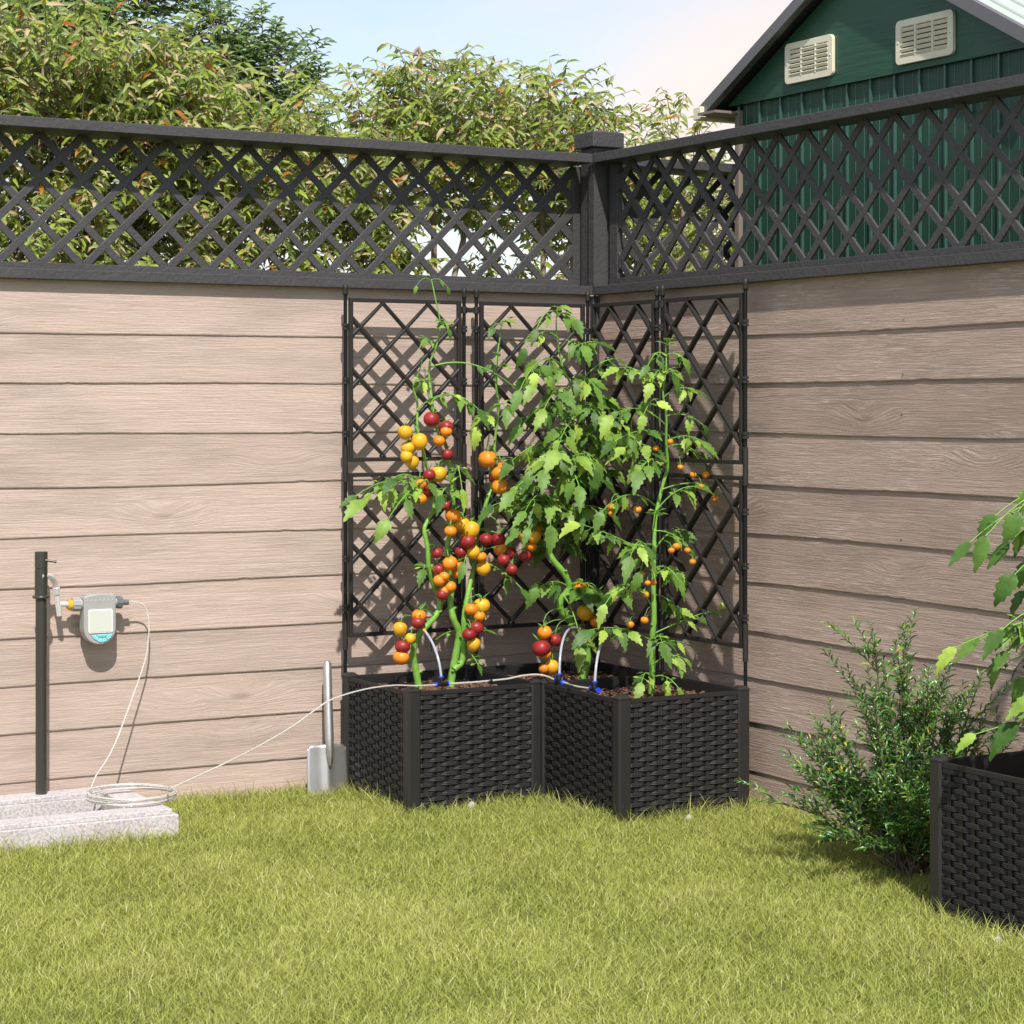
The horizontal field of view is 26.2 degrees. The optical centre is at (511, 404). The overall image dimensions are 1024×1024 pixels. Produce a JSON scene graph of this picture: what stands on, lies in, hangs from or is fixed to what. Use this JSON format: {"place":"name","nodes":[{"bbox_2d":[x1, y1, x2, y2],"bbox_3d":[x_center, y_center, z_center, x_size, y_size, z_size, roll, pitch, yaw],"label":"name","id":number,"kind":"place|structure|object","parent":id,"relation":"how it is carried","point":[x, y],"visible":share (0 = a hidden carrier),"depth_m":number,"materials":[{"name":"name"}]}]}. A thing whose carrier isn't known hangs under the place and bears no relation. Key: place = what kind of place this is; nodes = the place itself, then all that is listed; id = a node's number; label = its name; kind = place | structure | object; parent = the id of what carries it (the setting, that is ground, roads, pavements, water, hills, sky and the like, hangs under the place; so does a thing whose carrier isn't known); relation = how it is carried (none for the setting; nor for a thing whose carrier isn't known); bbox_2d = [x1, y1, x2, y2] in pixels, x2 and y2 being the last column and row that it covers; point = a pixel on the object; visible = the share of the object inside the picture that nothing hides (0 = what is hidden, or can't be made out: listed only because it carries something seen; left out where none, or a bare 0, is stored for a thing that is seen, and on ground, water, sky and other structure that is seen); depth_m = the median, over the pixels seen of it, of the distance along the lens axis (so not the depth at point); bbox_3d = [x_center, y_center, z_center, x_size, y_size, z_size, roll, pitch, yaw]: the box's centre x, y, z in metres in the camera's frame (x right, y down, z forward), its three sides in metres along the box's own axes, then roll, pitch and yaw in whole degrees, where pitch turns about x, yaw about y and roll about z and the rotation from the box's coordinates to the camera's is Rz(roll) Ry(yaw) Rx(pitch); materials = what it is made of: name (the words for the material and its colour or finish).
{"place":"outdoors","nodes":[
{"label":"outdoors","id":0,"kind":"place"},
{"bbox_2d":[0,0,792,279],"label":"sky","id":1,"kind":"structure","parent":0,"point":[672,46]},
{"bbox_2d":[0,773,1023,1023],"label":"ground","id":2,"kind":"structure","parent":0,"point":[550,1015],"depth_m":4.44,"materials":[{"name":"green plant"}]},
{"bbox_2d":[0,786,178,854],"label":"stone basin","id":3,"kind":"object","parent":2,"relation":"on","point":[24,816],"visible":0.77,"depth_m":5.55,"materials":[{"name":"stone"}]},
{"bbox_2d":[32,551,67,794],"bbox_3d":[-1.213,0.710,5.838,0.060,0.644,0.119,0,0,41],"label":"garden tap","id":4,"kind":"object","parent":3,"relation":"on","point":[41,596],"visible":1,"depth_m":5.80,"materials":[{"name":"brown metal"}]},
{"bbox_2d":[66,593,128,643],"bbox_3d":[-1.112,0.576,5.928,0.171,0.136,0.043,0,0,-30],"label":"water timer","id":5,"kind":"object","parent":4,"relation":"attached to","point":[97,618],"visible":1,"depth_m":5.91,"materials":[{"name":"grey plastic"}]},
{"bbox_2d":[85,601,435,806],"bbox_3d":[-0.654,0.779,5.787,0.898,0.491,0.398,0,0,3],"label":"garden hose","id":6,"kind":"object","parent":3,"relation":"on","point":[115,802],"visible":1,"depth_m":5.77,"materials":[{"name":"white plastic"}]},
{"bbox_2d":[0,0,201,220],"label":"fine leaved tree","id":7,"kind":"object","parent":2,"relation":"on","point":[143,8],"visible":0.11,"depth_m":9.10,"materials":[{"name":"green plant"}]},
{"bbox_2d":[0,0,260,265],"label":"broadleaf tree","id":8,"kind":"object","parent":2,"relation":"on","point":[77,76],"visible":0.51,"depth_m":7.26,"materials":[{"name":"green plant"}]},
{"bbox_2d":[48,5,397,271],"bbox_3d":[-1.047,-0.110,7.805,1.263,2.525,1.112,0,0,-30],"label":"broadleaf tree","id":9,"kind":"object","parent":2,"relation":"on","point":[207,249],"visible":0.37,"depth_m":7.58,"materials":[{"name":"green plant"}]},
{"bbox_2d":[119,0,341,268],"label":"fine leaved tree","id":10,"kind":"object","parent":2,"relation":"on","point":[240,50],"visible":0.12,"depth_m":9.31,"materials":[{"name":"green plant"}]},
{"bbox_2d":[0,278,595,800],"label":"board wall","id":11,"kind":"structure","parent":2,"relation":"on","point":[172,458],"depth_m":6.14,"materials":[{"name":"beige wood"}]},
{"bbox_2d":[0,114,592,294],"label":"lattice fence","id":12,"kind":"object","parent":11,"relation":"on","point":[127,134],"visible":0.99,"depth_m":6.33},
{"bbox_2d":[590,296,598,660],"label":"corner trim","id":13,"kind":"structure","parent":11,"relation":"attached to","point":[594,299],"depth_m":6.75,"materials":[{"name":"black plastic"}]},
{"bbox_2d":[574,130,623,285],"bbox_3d":[0.269,-0.594,6.817,0.113,0.508,0.113,0,0,-30],"label":"fence post","id":14,"kind":"object","parent":11,"relation":"on","point":[594,142],"visible":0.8,"depth_m":6.79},
{"bbox_2d":[589,164,606,285],"bbox_3d":[0.264,-0.550,6.775,0.048,0.376,0.032,0,0,-30],"label":"corner stile","id":15,"kind":"object","parent":14,"relation":"attached to","point":[597,224],"visible":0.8,"depth_m":6.76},
{"bbox_2d":[307,661,347,796],"bbox_3d":[-0.527,0.937,6.217,0.127,0.421,0.084,0,0,-30],"label":"spade","id":16,"kind":"object","parent":2,"relation":"on","point":[326,763],"visible":0.82,"depth_m":6.20,"materials":[{"name":"metal"}]},
{"bbox_2d":[261,41,580,275],"bbox_3d":[-0.341,-0.103,8.305,1.371,2.511,1.054,0,0,-30],"label":"broadleaf tree","id":17,"kind":"object","parent":2,"relation":"on","point":[429,118],"visible":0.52,"depth_m":8.13,"materials":[{"name":"green plant"}]},
{"bbox_2d":[467,801,475,809],"bbox_3d":[-0.109,1.087,5.968,0.025,0.025,0.025,0,17,-30],"label":"flower","id":18,"kind":"object","parent":2,"relation":"on","point":[471,803],"visible":0.72,"depth_m":5.96,"materials":[{"name":"white plant"}]},
{"bbox_2d":[342,657,749,824],"bbox_3d":[0.080,0.931,6.117,0.830,0.338,0.830,0,0,-30],"label":"planter box","id":19,"kind":"object","parent":2,"relation":"on","point":[617,744],"visible":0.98,"depth_m":5.97,"materials":[{"name":"black plastic"}]},
{"bbox_2d":[339,355,466,688],"bbox_3d":[-0.306,0.335,6.167,0.130,0.949,0.384,0,0,44],"label":"tomato plant","id":20,"kind":"object","parent":19,"relation":"on","point":[417,441],"visible":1,"depth_m":6.18,"materials":[{"name":"green plant"}]},
{"bbox_2d":[342,284,466,673],"bbox_3d":[-0.307,0.211,6.369,0.403,1.109,0.018,0,0,-30],"label":"trellis","id":21,"kind":"object","parent":19,"relation":"on","point":[461,455],"visible":0.84,"depth_m":6.34,"materials":[{"name":"black plastic"}]},
{"bbox_2d":[461,307,478,313],"bbox_3d":[-0.123,-0.277,6.475,0.059,0.020,0.018,0,0,-30],"label":"trellis bracket","id":22,"kind":"object","parent":21,"relation":"attached to","point":[473,310],"visible":1,"depth_m":6.47,"materials":[{"name":"black plastic"}]},
{"bbox_2d":[423,629,449,686],"bbox_3d":[-0.216,0.691,6.017,0.040,0.148,0.121,0,0,-30],"label":"tube","id":23,"kind":"object","parent":19,"relation":"on","point":[441,683],"visible":1,"depth_m":5.97,"materials":[{"name":"white plastic"}]},
{"bbox_2d":[343,278,530,687],"bbox_3d":[-0.230,0.226,6.220,0.611,1.171,0.198,0,0,-30],"label":"tomato plant","id":24,"kind":"object","parent":19,"relation":"on","point":[479,607],"visible":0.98,"depth_m":6.27,"materials":[{"name":"green plant"}]},
{"bbox_2d":[450,674,553,684],"bbox_3d":[-0.033,0.753,6.048,0.305,0.016,0.063,0,0,-15],"label":"garden hose","id":25,"kind":"object","parent":19,"relation":"on","point":[503,679],"visible":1,"depth_m":6.06,"materials":[{"name":"white plastic"}]},
{"bbox_2d":[473,288,590,663],"bbox_3d":[0.062,0.211,6.581,0.403,1.109,0.018,0,0,-30],"label":"trellis","id":26,"kind":"object","parent":19,"relation":"on","point":[483,385],"visible":0.55,"depth_m":6.54,"materials":[{"name":"black plastic"}]},
{"bbox_2d":[476,305,634,678],"bbox_3d":[0.161,0.264,6.407,0.568,1.108,0.335,0,0,-55],"label":"tomato plant","id":27,"kind":"object","parent":19,"relation":"on","point":[535,509],"visible":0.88,"depth_m":6.32,"materials":[{"name":"green plant"}]},
{"bbox_2d":[553,626,580,684],"bbox_3d":[0.154,0.697,6.189,0.036,0.138,0.341,0,0,9],"label":"drip irrigation tube","id":28,"kind":"object","parent":19,"relation":"on","point":[558,680],"visible":0.99,"depth_m":6.05,"materials":[{"name":"white plastic"}]},
{"bbox_2d":[562,681,588,688],"bbox_3d":[0.175,0.760,5.959,0.007,0.009,0.145,0,0,-30],"label":"garden hose","id":29,"kind":"object","parent":19,"relation":"on","point":[575,685],"visible":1,"depth_m":5.96,"materials":[{"name":"white plastic"}]},
{"bbox_2d":[588,631,612,692],"bbox_3d":[0.260,0.695,6.052,0.038,0.144,0.395,0,0,13],"label":"drip irrigation tube","id":30,"kind":"object","parent":19,"relation":"on","point":[593,688],"visible":0.84,"depth_m":5.89,"materials":[{"name":"white plastic"}]},
{"bbox_2d":[588,286,659,669],"bbox_3d":[0.330,0.211,6.511,0.018,1.109,0.375,0,0,-30],"label":"trellis","id":31,"kind":"object","parent":19,"relation":"on","point":[652,330],"visible":0.45,"depth_m":6.47,"materials":[{"name":"black plastic"}]},
{"bbox_2d":[654,300,662,307],"bbox_3d":[0.425,-0.289,6.345,0.018,0.020,0.046,0,0,-30],"label":"trellis bracket","id":32,"kind":"object","parent":31,"relation":"attached to","point":[658,304],"visible":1,"depth_m":6.34,"materials":[{"name":"black plastic"}]},
{"bbox_2d":[559,338,726,697],"bbox_3d":[0.387,0.327,6.037,0.577,1.024,0.199,0,0,-41],"label":"tomato plant","id":33,"kind":"object","parent":19,"relation":"on","point":[636,477],"visible":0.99,"depth_m":6.03,"materials":[{"name":"green plant"}]},
{"bbox_2d":[659,278,748,685],"bbox_3d":[0.533,0.211,6.157,0.018,1.109,0.422,0,0,-30],"label":"trellis","id":34,"kind":"object","parent":19,"relation":"on","point":[741,513],"visible":0.86,"depth_m":6.11,"materials":[{"name":"black plastic"}]},
{"bbox_2d":[452,54,677,279],"bbox_3d":[0.120,-0.122,8.704,1.105,2.551,0.996,0,0,-30],"label":"broadleaf tree","id":35,"kind":"object","parent":2,"relation":"on","point":[545,223],"visible":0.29,"depth_m":8.56,"materials":[{"name":"green plant"}]},
{"bbox_2d":[525,88,734,276],"bbox_3d":[0.741,-0.101,9.390,1.544,2.504,1.002,0,0,-30],"label":"broadleaf tree","id":36,"kind":"object","parent":2,"relation":"on","point":[690,233],"visible":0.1,"depth_m":9.29,"materials":[{"name":"green plant"}]},
{"bbox_2d":[596,261,1023,829],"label":"board wall","id":37,"kind":"structure","parent":2,"relation":"on","point":[885,426],"depth_m":5.71,"materials":[{"name":"brown wood"}]},
{"bbox_2d":[593,74,1023,294],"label":"lattice fence","id":38,"kind":"object","parent":37,"relation":"on","point":[992,250],"visible":1,"depth_m":5.83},
{"bbox_2d":[734,608,1021,878],"bbox_3d":[0.915,0.794,5.146,0.539,0.618,0.655,0,0,-30],"label":"garden shrub","id":39,"kind":"object","parent":2,"relation":"on","point":[900,827],"visible":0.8,"depth_m":5.13,"materials":[{"name":"green plant"}]},
{"bbox_2d":[929,750,1023,937],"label":"planter box","id":40,"kind":"object","parent":2,"relation":"on","point":[976,830],"visible":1,"depth_m":4.67,"materials":[{"name":"black plastic"}]},
{"bbox_2d":[935,490,1023,761],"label":"leafy plant","id":41,"kind":"object","parent":40,"relation":"on","point":[1006,585],"visible":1,"depth_m":4.61,"materials":[{"name":"green plant"}]},
{"bbox_2d":[993,936,1002,942],"bbox_3d":[0.986,1.089,4.468,0.019,0.022,0.019,-36,-5,-18],"label":"pebble","id":42,"kind":"object","parent":2,"relation":"on","point":[999,937],"visible":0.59,"depth_m":4.46,"materials":[{"name":"white stone"}]},
{"bbox_3d":[1.420,0.407,7.514,2.600,1.486,0.067,0,0,-30],"label":"board wall","id":43,"kind":"object","parent":2,"relation":"on","visible":0},
{"bbox_2d":[622,159,734,277],"bbox_3d":[1.401,-0.550,7.507,2.450,0.431,0.165,0,0,-30],"label":"lattice fence","id":44,"kind":"object","parent":43,"relation":"on","point":[701,169],"visible":0.12,"depth_m":7.01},
{"bbox_2d":[693,0,1023,266],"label":"garden shed","id":45,"kind":"structure","parent":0,"point":[801,57],"depth_m":6.40,"materials":[{"name":"green metal"}]}
]}

